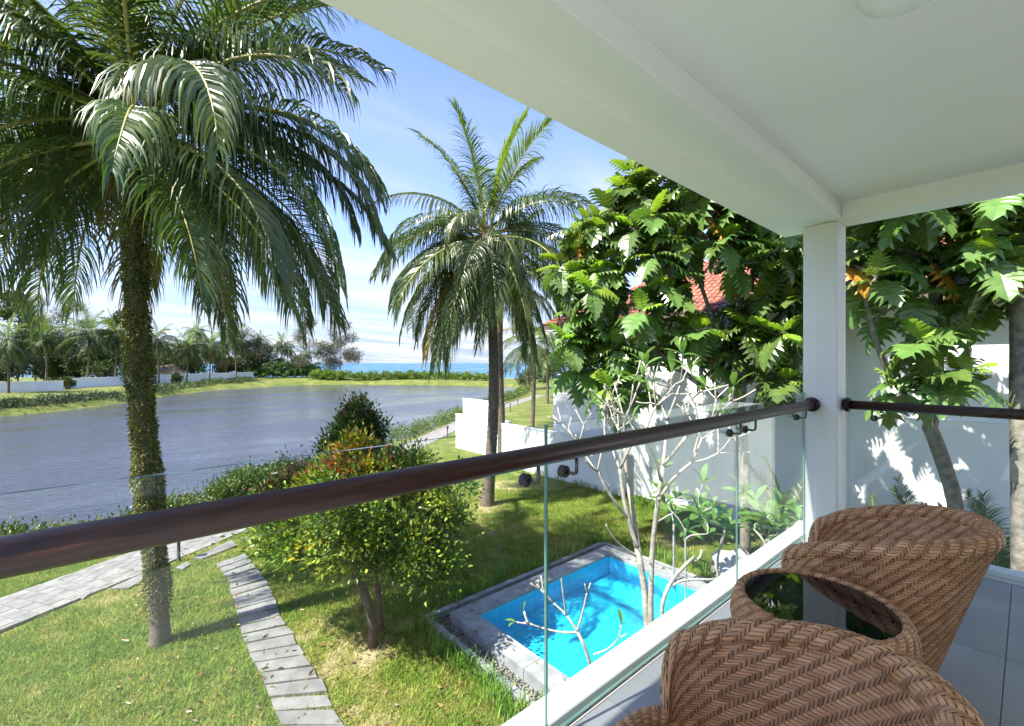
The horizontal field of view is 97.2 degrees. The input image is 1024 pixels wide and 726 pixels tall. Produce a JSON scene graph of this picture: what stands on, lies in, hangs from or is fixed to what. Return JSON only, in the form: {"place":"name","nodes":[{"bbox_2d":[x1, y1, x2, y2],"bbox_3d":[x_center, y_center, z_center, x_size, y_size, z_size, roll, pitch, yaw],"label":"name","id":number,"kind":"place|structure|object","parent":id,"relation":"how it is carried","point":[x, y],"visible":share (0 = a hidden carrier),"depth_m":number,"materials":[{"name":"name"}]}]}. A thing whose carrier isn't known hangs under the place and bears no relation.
{"place":"outdoors","nodes":[
{"label":"outdoors","id":0,"kind":"place"},
{"bbox_2d":[0,384,515,532],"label":"lake water","id":1,"kind":"structure","parent":0,"point":[205,429],"depth_m":33.60,"materials":[{"name":"grey liquid"}]},
{"bbox_2d":[14,363,599,377],"bbox_3d":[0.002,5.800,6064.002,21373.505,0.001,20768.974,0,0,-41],"label":"sea water","id":2,"kind":"structure","parent":0,"point":[481,368],"depth_m":581.46,"materials":[{"name":"blue liquid"}]},
{"bbox_2d":[0,0,707,362],"label":"sky","id":3,"kind":"structure","parent":0,"point":[403,162],"materials":[{"name":"blue"}]},
{"bbox_2d":[0,377,781,725],"bbox_3d":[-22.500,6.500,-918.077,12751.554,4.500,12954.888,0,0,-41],"label":"ground","id":4,"kind":"structure","parent":0,"point":[520,413],"depth_m":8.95,"materials":[{"name":"green plant"}]},
{"bbox_2d":[0,310,48,392],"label":"coconut palm","id":5,"kind":"object","parent":4,"relation":"on","point":[17,352],"visible":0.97,"depth_m":63.66,"materials":[{"name":"green plant"}]},
{"bbox_2d":[0,338,52,381],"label":"bushy tree","id":6,"kind":"object","parent":4,"relation":"on","point":[14,371],"visible":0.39,"depth_m":87.21,"materials":[{"name":"green plant"}]},
{"bbox_2d":[0,289,56,381],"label":"broadleaf tree","id":7,"kind":"object","parent":4,"relation":"on","point":[6,314],"visible":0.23,"depth_m":91.10,"materials":[{"name":"green plant"}]},
{"bbox_2d":[0,381,62,392],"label":"boundary wall","id":8,"kind":"structure","parent":4,"relation":"on","point":[26,386],"depth_m":67.31,"materials":[{"name":"white paint"}]},
{"bbox_2d":[24,293,52,380],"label":"casuarina tree","id":9,"kind":"object","parent":4,"relation":"on","point":[44,304],"visible":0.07,"depth_m":100.06,"materials":[{"name":"green plant"}]},
{"bbox_2d":[12,311,75,380],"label":"coconut palm","id":10,"kind":"object","parent":4,"relation":"on","point":[46,344],"visible":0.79,"depth_m":83.25,"materials":[{"name":"green plant"}]},
{"bbox_2d":[11,331,90,380],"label":"broadleaf tree","id":11,"kind":"object","parent":4,"relation":"on","point":[79,375],"visible":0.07,"depth_m":100.46,"materials":[{"name":"green plant"}]},
{"bbox_2d":[25,341,96,380],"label":"bushy tree","id":12,"kind":"object","parent":4,"relation":"on","point":[53,370],"visible":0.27,"depth_m":92.79,"materials":[{"name":"green plant"}]},
{"bbox_2d":[0,388,126,410],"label":"hedge","id":13,"kind":"object","parent":4,"relation":"on","point":[39,401],"visible":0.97,"depth_m":54.01,"materials":[{"name":"green plant"}]},
{"bbox_2d":[32,296,97,377],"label":"casuarina tree","id":14,"kind":"object","parent":4,"relation":"on","point":[57,322],"visible":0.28,"depth_m":93.36,"materials":[{"name":"green plant"}]},
{"bbox_2d":[56,376,77,388],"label":"bush","id":15,"kind":"object","parent":4,"relation":"on","point":[67,380],"visible":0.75,"depth_m":72.94,"materials":[{"name":"green plant"}]},
{"bbox_2d":[48,322,87,375],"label":"coconut palm","id":16,"kind":"object","parent":4,"relation":"on","point":[71,343],"visible":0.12,"depth_m":99.69,"materials":[{"name":"green plant"}]},
{"bbox_2d":[53,302,114,377],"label":"coconut palm","id":17,"kind":"object","parent":4,"relation":"on","point":[92,336],"visible":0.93,"depth_m":82.68,"materials":[{"name":"green plant"}]},
{"bbox_2d":[59,348,125,377],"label":"bushy tree","id":18,"kind":"object","parent":4,"relation":"on","point":[105,367],"visible":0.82,"depth_m":93.91,"materials":[{"name":"green plant"}]},
{"bbox_2d":[65,376,125,388],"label":"boundary wall","id":19,"kind":"structure","parent":4,"relation":"on","point":[97,382],"depth_m":80.97,"materials":[{"name":"white paint"}]},
{"bbox_2d":[85,306,126,375],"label":"broadleaf tree","id":20,"kind":"object","parent":4,"relation":"on","point":[117,321],"visible":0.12,"depth_m":109.66,"materials":[{"name":"green plant"}]},
{"bbox_2d":[86,308,129,376],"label":"coconut palm","id":21,"kind":"object","parent":4,"relation":"on","point":[114,339],"visible":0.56,"depth_m":86.94,"materials":[{"name":"green plant"}]},
{"bbox_2d":[0,481,220,535],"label":"hedge","id":22,"kind":"object","parent":4,"relation":"on","point":[43,525],"visible":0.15,"depth_m":13.28,"materials":[{"name":"green plant"}]},
{"bbox_2d":[110,341,130,375],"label":"bushy tree","id":23,"kind":"object","parent":4,"relation":"on","point":[118,351],"visible":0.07,"depth_m":110.05,"materials":[{"name":"green plant"}]},
{"bbox_2d":[146,319,179,382],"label":"coconut palm","id":24,"kind":"object","parent":4,"relation":"on","point":[161,343],"visible":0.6,"depth_m":94.91,"materials":[{"name":"green plant"}]},
{"bbox_2d":[156,364,188,374],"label":"thatched hut","id":25,"kind":"object","parent":4,"relation":"on","point":[167,370],"visible":0.44,"depth_m":116.28,"materials":[{"name":"paint"}]},
{"bbox_2d":[159,335,186,372],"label":"coconut palm","id":26,"kind":"object","parent":4,"relation":"on","point":[166,359],"visible":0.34,"depth_m":108.62,"materials":[{"name":"green plant"}]},
{"bbox_2d":[170,372,184,382],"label":"bush","id":27,"kind":"object","parent":4,"relation":"on","point":[175,376],"visible":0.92,"depth_m":94.48,"materials":[{"name":"green plant"}]},
{"bbox_2d":[176,542,181,562],"bbox_3d":[-7.986,4.367,10.807,0.150,0.800,0.150,0,0,-41],"label":"path lamp","id":28,"kind":"object","parent":4,"relation":"on","point":[178,551],"visible":0.34,"depth_m":10.78,"materials":[{"name":"black metal"}]},
{"bbox_2d":[148,342,217,369],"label":"broadleaf tree","id":29,"kind":"object","parent":4,"relation":"on","point":[162,361],"visible":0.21,"depth_m":118.35,"materials":[{"name":"green plant"}]},
{"bbox_2d":[164,326,207,381],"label":"coconut palm","id":30,"kind":"object","parent":4,"relation":"on","point":[189,351],"visible":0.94,"depth_m":99.85,"materials":[{"name":"green plant"}]},
{"bbox_2d":[128,372,252,382],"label":"boundary wall","id":31,"kind":"structure","parent":4,"relation":"on","point":[191,377],"depth_m":107.32,"materials":[{"name":"white paint"}]},
{"bbox_2d":[182,320,210,373],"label":"coconut palm","id":32,"kind":"object","parent":4,"relation":"on","point":[200,333],"visible":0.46,"depth_m":174.65,"materials":[{"name":"green plant"}]},
{"bbox_2d":[185,355,208,373],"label":"bushy tree","id":33,"kind":"object","parent":4,"relation":"on","point":[194,369],"visible":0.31,"depth_m":123.46,"materials":[{"name":"green plant"}]},
{"bbox_2d":[0,0,399,648],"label":"coconut palm","id":34,"kind":"object","parent":4,"relation":"on","point":[104,148],"visible":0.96,"depth_m":7.46,"materials":[{"name":"green plant"}]},
{"bbox_2d":[149,375,257,395],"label":"hedge","id":35,"kind":"object","parent":4,"relation":"on","point":[167,387],"visible":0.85,"depth_m":90.77,"materials":[{"name":"green plant"}]},
{"bbox_2d":[183,322,233,379],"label":"coconut palm","id":36,"kind":"object","parent":4,"relation":"on","point":[211,345],"visible":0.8,"depth_m":105.66,"materials":[{"name":"green plant"}]},
{"bbox_2d":[75,540,343,725],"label":"stepping path","id":37,"kind":"structure","parent":4,"relation":"on","point":[296,677],"depth_m":7.47,"materials":[{"name":"grey stone"}]},
{"bbox_2d":[200,352,234,372],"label":"bushy tree","id":38,"kind":"object","parent":4,"relation":"on","point":[218,364],"visible":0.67,"depth_m":126.96,"materials":[{"name":"green plant"}]},
{"bbox_2d":[200,310,260,372],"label":"casuarina tree","id":39,"kind":"object","parent":4,"relation":"on","point":[250,336],"visible":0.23,"depth_m":131.05,"materials":[{"name":"green plant"}]},
{"bbox_2d":[214,321,255,377],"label":"coconut palm","id":40,"kind":"object","parent":4,"relation":"on","point":[244,346],"visible":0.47,"depth_m":116.74,"materials":[{"name":"green plant"}]},
{"bbox_2d":[215,348,259,376],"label":"bushy tree","id":41,"kind":"object","parent":4,"relation":"on","point":[233,367],"visible":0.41,"depth_m":129.69,"materials":[{"name":"green plant"}]},
{"bbox_2d":[188,453,295,501],"bbox_3d":[-10.370,4.636,18.183,2.567,2.216,5.620,0,0,7],"label":"hedge","id":42,"kind":"object","parent":4,"relation":"on","point":[235,482],"visible":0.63,"depth_m":16.83,"materials":[{"name":"green plant"}]},
{"bbox_2d":[232,335,274,376],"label":"broadleaf tree","id":43,"kind":"object","parent":4,"relation":"on","point":[259,355],"visible":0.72,"depth_m":130.86,"materials":[{"name":"green plant"}]},
{"bbox_2d":[251,329,272,346],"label":"coconut palm","id":44,"kind":"object","parent":4,"relation":"on","point":[260,334],"visible":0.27,"depth_m":166.56,"materials":[{"name":"green plant"}]},
{"bbox_2d":[255,352,286,376],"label":"bushy tree","id":45,"kind":"object","parent":4,"relation":"on","point":[274,358],"visible":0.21,"depth_m":138.89,"materials":[{"name":"plant"}]},
{"bbox_2d":[0,395,543,633],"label":"walkway","id":46,"kind":"structure","parent":4,"relation":"on","point":[19,608],"depth_m":9.74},
{"bbox_2d":[268,331,294,358],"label":"coconut palm","id":47,"kind":"object","parent":4,"relation":"on","point":[278,344],"visible":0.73,"depth_m":158.32,"materials":[{"name":"green plant"}]},
{"bbox_2d":[248,443,320,494],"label":"red tip shrub","id":48,"kind":"object","parent":4,"relation":"on","point":[277,484],"visible":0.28,"depth_m":11.45,"materials":[{"name":"brown plant"}]},
{"bbox_2d":[242,361,326,377],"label":"hedge","id":49,"kind":"object","parent":4,"relation":"on","point":[267,370],"visible":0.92,"depth_m":129.17,"materials":[{"name":"green plant"}]},
{"bbox_2d":[277,338,298,360],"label":"coconut palm","id":50,"kind":"object","parent":4,"relation":"on","point":[290,350],"visible":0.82,"depth_m":158.12,"materials":[{"name":"green plant"}]},
{"bbox_2d":[274,354,308,376],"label":"bushy tree","id":51,"kind":"object","parent":4,"relation":"on","point":[294,361],"visible":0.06,"depth_m":138.07,"materials":[{"name":"green plant"}]},
{"bbox_2d":[294,344,315,362],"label":"coconut palm","id":52,"kind":"object","parent":4,"relation":"on","point":[304,352],"visible":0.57,"depth_m":174.59,"materials":[{"name":"green plant"}]},
{"bbox_2d":[288,317,325,377],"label":"casuarina tree","id":53,"kind":"object","parent":4,"relation":"on","point":[303,360],"visible":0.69,"depth_m":128.88,"materials":[{"name":"green plant"}]},
{"bbox_2d":[306,368,351,380],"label":"hedge","id":54,"kind":"object","parent":4,"relation":"on","point":[317,373],"visible":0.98,"depth_m":120.56,"materials":[{"name":"green plant"}]},
{"bbox_2d":[314,317,366,370],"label":"casuarina tree","id":55,"kind":"object","parent":4,"relation":"on","point":[331,361],"visible":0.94,"depth_m":128.04,"materials":[{"name":"green plant"}]},
{"bbox_2d":[292,422,406,631],"bbox_3d":[-2.854,2.901,7.988,2.022,3.706,1.292,0,0,-3],"label":"red tip shrub","id":56,"kind":"object","parent":4,"relation":"on","point":[346,459],"visible":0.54,"depth_m":7.83,"materials":[{"name":"brown plant"}]},
{"bbox_2d":[310,389,398,460],"bbox_3d":[-4.534,2.716,12.852,2.236,4.071,2.242,0,0,-41],"label":"tall shrub","id":57,"kind":"object","parent":4,"relation":"on","point":[357,410],"visible":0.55,"depth_m":12.57,"materials":[{"name":"green plant"}]},
{"bbox_2d":[220,432,494,649],"bbox_3d":[-2.565,3.010,7.832,3.982,3.487,3.462,0,0,35],"label":"syzygium tree","id":58,"kind":"object","parent":4,"relation":"on","point":[330,539],"visible":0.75,"depth_m":7.10,"materials":[{"name":"green plant"}]},
{"bbox_2d":[347,369,505,380],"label":"hedge","id":59,"kind":"object","parent":4,"relation":"on","point":[387,374],"visible":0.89,"depth_m":120.70,"materials":[{"name":"green plant"}]},
{"bbox_2d":[105,487,756,725],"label":"fallen leaves","id":60,"kind":"object","parent":4,"relation":"on","point":[273,687],"visible":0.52,"depth_m":7.64,"materials":[{"name":"brown plant"}]},
{"bbox_2d":[386,396,487,441],"bbox_3d":[-4.845,4.740,41.614,3.309,2.334,28.325,0,0,10],"label":"hedge","id":61,"kind":"object","parent":4,"relation":"on","point":[446,418],"visible":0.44,"depth_m":32.92,"materials":[{"name":"green plant"}]},
{"bbox_2d":[367,95,598,506],"bbox_3d":[-0.808,-2.018,15.272,7.918,13.778,6.092,0,0,-3],"label":"coconut palm","id":62,"kind":"object","parent":4,"relation":"on","point":[472,264],"visible":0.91,"depth_m":14.41,"materials":[{"name":"green plant"}]},
{"bbox_2d":[455,413,511,454],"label":"garden wall","id":63,"kind":"structure","parent":4,"relation":"on","point":[469,424],"depth_m":24.15,"materials":[{"name":"paint"}]},
{"bbox_2d":[463,398,505,417],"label":"garden wall","id":64,"kind":"structure","parent":4,"relation":"on","point":[475,407],"depth_m":34.45,"materials":[{"name":"paint"}]},
{"bbox_2d":[437,208,556,452],"bbox_3d":[-0.317,-0.775,21.673,6.541,11.257,6.492,0,0,3],"label":"coconut palm","id":65,"kind":"object","parent":4,"relation":"on","point":[540,305],"visible":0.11,"depth_m":21.35,"materials":[{"name":"green plant"}]},
{"bbox_2d":[484,383,531,401],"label":"hedge","id":66,"kind":"object","parent":4,"relation":"on","point":[519,391],"visible":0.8,"depth_m":66.10,"materials":[{"name":"green plant"}]},
{"bbox_2d":[503,312,563,427],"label":"coconut palm","id":67,"kind":"object","parent":4,"relation":"on","point":[507,342],"visible":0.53,"depth_m":32.80,"materials":[{"name":"green plant"}]},
{"bbox_2d":[514,352,552,387],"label":"broadleaf tree","id":68,"kind":"object","parent":4,"relation":"on","point":[522,379],"visible":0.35,"depth_m":85.06,"materials":[{"name":"green plant"}]},
{"bbox_2d":[525,326,567,403],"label":"coconut palm","id":69,"kind":"object","parent":4,"relation":"on","point":[546,372],"visible":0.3,"depth_m":52.07,"materials":[{"name":"green plant"}]},
{"bbox_2d":[400,468,715,724],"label":"tall grass","id":70,"kind":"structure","parent":4,"relation":"on","point":[490,697],"depth_m":8.02,"materials":[{"name":"green plant"}]},
{"bbox_2d":[501,423,624,495],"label":"garden wall","id":71,"kind":"structure","parent":4,"relation":"on","point":[519,438],"depth_m":17.84,"materials":[{"name":"paint"}]},
{"bbox_2d":[506,575,626,665],"bbox_3d":[0.501,3.378,4.308,1.140,2.744,0.416,0,0,-1],"label":"frangipani tree","id":72,"kind":"object","parent":4,"relation":"on","point":[527,622],"visible":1,"depth_m":4.20,"materials":[{"name":"white plant"}]},
{"bbox_2d":[422,541,711,707],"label":"plunge pool","id":73,"kind":"structure","parent":4,"relation":"on","point":[608,572],"depth_m":8.79,"materials":[{"name":"liquid"}]},
{"bbox_2d":[539,330,596,391],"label":"broadleaf tree","id":74,"kind":"object","parent":4,"relation":"on","point":[550,374],"visible":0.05,"depth_m":60.62,"materials":[{"name":"green plant"}]},
{"bbox_2d":[548,340,756,626],"bbox_3d":[1.430,2.258,4.752,1.968,4.988,2.202,0,0,-41],"label":"frangipani tree","id":75,"kind":"object","parent":4,"relation":"on","point":[648,603],"visible":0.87,"depth_m":4.79,"materials":[{"name":"white plant"}]},
{"bbox_2d":[536,157,802,554],"bbox_3d":[4.569,-1.010,11.324,8.219,11.520,4.149,0,0,14],"label":"breadfruit tree","id":76,"kind":"object","parent":4,"relation":"on","point":[651,223],"visible":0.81,"depth_m":10.74,"materials":[{"name":"green plant"}]},
{"bbox_2d":[647,463,728,599],"bbox_3d":[3.366,3.344,8.930,1.403,2.811,1.098,0,0,4],"label":"frangipani shrub","id":77,"kind":"object","parent":4,"relation":"on","point":[704,479],"visible":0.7,"depth_m":8.72,"materials":[{"name":"green plant"}]},
{"bbox_2d":[660,550,717,615],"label":"frangipani tree","id":78,"kind":"object","parent":4,"relation":"on","point":[670,584],"visible":0.47,"depth_m":4.59,"materials":[{"name":"white plant"}]},
{"bbox_2d":[651,456,727,588],"bbox_3d":[3.833,3.326,9.726,1.989,2.847,1.377,0,0,-41],"label":"frangipani shrub","id":79,"kind":"object","parent":4,"relation":"on","point":[673,507],"visible":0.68,"depth_m":9.49,"materials":[{"name":"green plant"}]},
{"bbox_2d":[678,491,761,576],"bbox_3d":[3.701,3.389,7.781,2.048,2.721,1.220,0,0,-41],"label":"frangipani shrub","id":80,"kind":"object","parent":4,"relation":"on","point":[727,523],"visible":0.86,"depth_m":7.52,"materials":[{"name":"green plant"}]},
{"bbox_2d":[711,548,749,576],"bbox_3d":[4.910,4.600,10.070,1.209,0.922,0.818,0,0,-41],"label":"boulder","id":81,"kind":"object","parent":4,"relation":"on","point":[727,560],"visible":0.44,"depth_m":9.90,"materials":[{"name":"white stone"}]},
{"bbox_2d":[722,474,802,545],"bbox_3d":[4.314,3.296,7.378,1.550,2.909,1.260,0,0,-8],"label":"frangipani shrub","id":82,"kind":"object","parent":4,"relation":"on","point":[751,500],"visible":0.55,"depth_m":7.28,"materials":[{"name":"green plant"}]},
{"bbox_2d":[738,499,802,534],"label":"frangipani shrub","id":83,"kind":"object","parent":4,"relation":"on","point":[768,509],"visible":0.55,"depth_m":6.36,"materials":[{"name":"green plant"}]},
{"bbox_2d":[739,455,802,548],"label":"areca palm","id":84,"kind":"object","parent":4,"relation":"on","point":[783,502],"visible":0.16,"depth_m":10.79,"materials":[{"name":"green plant"}]},
{"bbox_2d":[541,236,1009,566],"bbox_3d":[12.930,0.400,13.222,10.134,9.300,24.209,0,0,-41],"label":"neighbour villa","id":85,"kind":"object","parent":4,"relation":"on","point":[877,455],"visible":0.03,"depth_m":11.46,"materials":[{"name":"paint"}]},
{"bbox_2d":[746,341,780,383],"bbox_3d":[7.271,-0.115,13.211,0.230,1.470,1.360,0,0,-41],"label":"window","id":86,"kind":"structure","parent":85,"relation":"in","point":[747,363],"depth_m":13.35,"materials":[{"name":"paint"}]},
{"bbox_2d":[788,492,882,516],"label":"areca palm","id":87,"kind":"object","parent":4,"relation":"on","point":[870,501],"visible":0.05,"depth_m":9.64,"materials":[{"name":"green plant"}]},
{"bbox_2d":[771,206,1010,509],"bbox_3d":[6.402,-0.330,7.816,4.968,10.163,3.862,0,0,-19],"label":"breadfruit tree","id":88,"kind":"object","parent":4,"relation":"on","point":[892,263],"visible":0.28,"depth_m":6.58,"materials":[{"name":"green plant"}]},
{"bbox_2d":[846,474,1008,566],"bbox_3d":[8.289,3.517,9.045,2.818,2.705,2.859,0,0,-11],"label":"areca palm","id":89,"kind":"object","parent":4,"relation":"on","point":[899,497],"visible":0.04,"depth_m":9.17,"materials":[{"name":"green plant"}]},
{"bbox_2d":[930,488,1009,568],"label":"areca palm","id":90,"kind":"object","parent":4,"relation":"on","point":[997,560],"visible":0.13,"depth_m":8.32,"materials":[{"name":"green plant"}]},
{"bbox_2d":[939,193,1023,571],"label":"breadfruit tree","id":91,"kind":"object","parent":4,"relation":"on","point":[993,238],"visible":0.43,"depth_m":6.15,"materials":[{"name":"green plant"}]},
{"bbox_2d":[603,0,1023,202],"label":"ceiling","id":92,"kind":"structure","parent":0,"point":[841,101],"depth_m":2.08,"materials":[{"name":"paint"}]},
{"bbox_2d":[853,0,931,17],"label":"ceiling lamp","id":93,"kind":"object","parent":92,"relation":"attached to","point":[880,8],"visible":1,"depth_m":1.53,"materials":[{"name":"white paint"}]},
{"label":"wall","id":94,"kind":"structure","parent":0,"visible":0},
{"bbox_2d":[568,542,1023,725],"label":"balcony floor","id":95,"kind":"structure","parent":94,"relation":"on","point":[981,670],"depth_m":2.29,"materials":[{"name":"tile"}]},
{"bbox_2d":[0,392,819,725],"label":"front railing","id":96,"kind":"object","parent":95,"relation":"on","point":[36,550],"visible":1,"depth_m":1.18,"materials":[{"name":"brown wood"}]},
{"bbox_2d":[501,521,802,725],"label":"kerb","id":97,"kind":"structure","parent":95,"relation":"on","point":[572,696],"depth_m":2.37,"materials":[{"name":"paint"}]},
{"bbox_2d":[580,617,986,725],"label":"wicker chair","id":98,"kind":"object","parent":95,"relation":"on","point":[746,671],"visible":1,"depth_m":1.30,"materials":[{"name":"brown wicker"}]},
{"bbox_2d":[803,221,845,541],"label":"column","id":99,"kind":"structure","parent":95,"relation":"on","point":[824,314],"depth_m":3.83,"materials":[{"name":"paint"}]},
{"bbox_2d":[419,0,850,227],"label":"beam","id":100,"kind":"structure","parent":99,"relation":"on","point":[602,54],"depth_m":1.97,"materials":[{"name":"paint"}]},
{"bbox_2d":[320,0,802,236],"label":"roof eave","id":101,"kind":"object","parent":100,"relation":"attached to","point":[420,26],"visible":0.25,"depth_m":1.98,"materials":[{"name":"paint"}]},
{"bbox_2d":[842,162,1023,225],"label":"beam","id":102,"kind":"structure","parent":99,"relation":"on","point":[1001,182],"depth_m":3.30,"materials":[{"name":"paint"}]},
{"bbox_2d":[730,568,923,663],"bbox_3d":[1.198,1.237,1.770,0.618,0.622,0.618,0,0,-41],"label":"wicker table","id":103,"kind":"object","parent":95,"relation":"on","point":[791,594],"visible":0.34,"depth_m":1.75,"materials":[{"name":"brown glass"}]},
{"bbox_2d":[781,504,1005,672],"bbox_3d":[1.785,1.123,2.191,0.808,0.851,0.829,0,0,-44],"label":"wicker chair","id":104,"kind":"object","parent":95,"relation":"on","point":[924,568],"visible":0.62,"depth_m":1.91,"materials":[{"name":"brown wicker"}]},
{"bbox_2d":[842,392,1023,582],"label":"side railing","id":105,"kind":"object","parent":95,"relation":"on","point":[849,404],"visible":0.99,"depth_m":3.40,"materials":[{"name":"brown wood"}]},
{"bbox_2d":[984,564,1023,586],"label":"kerb","id":106,"kind":"structure","parent":95,"relation":"on","point":[1006,573],"depth_m":3.23,"materials":[{"name":"paint"}]}
]}

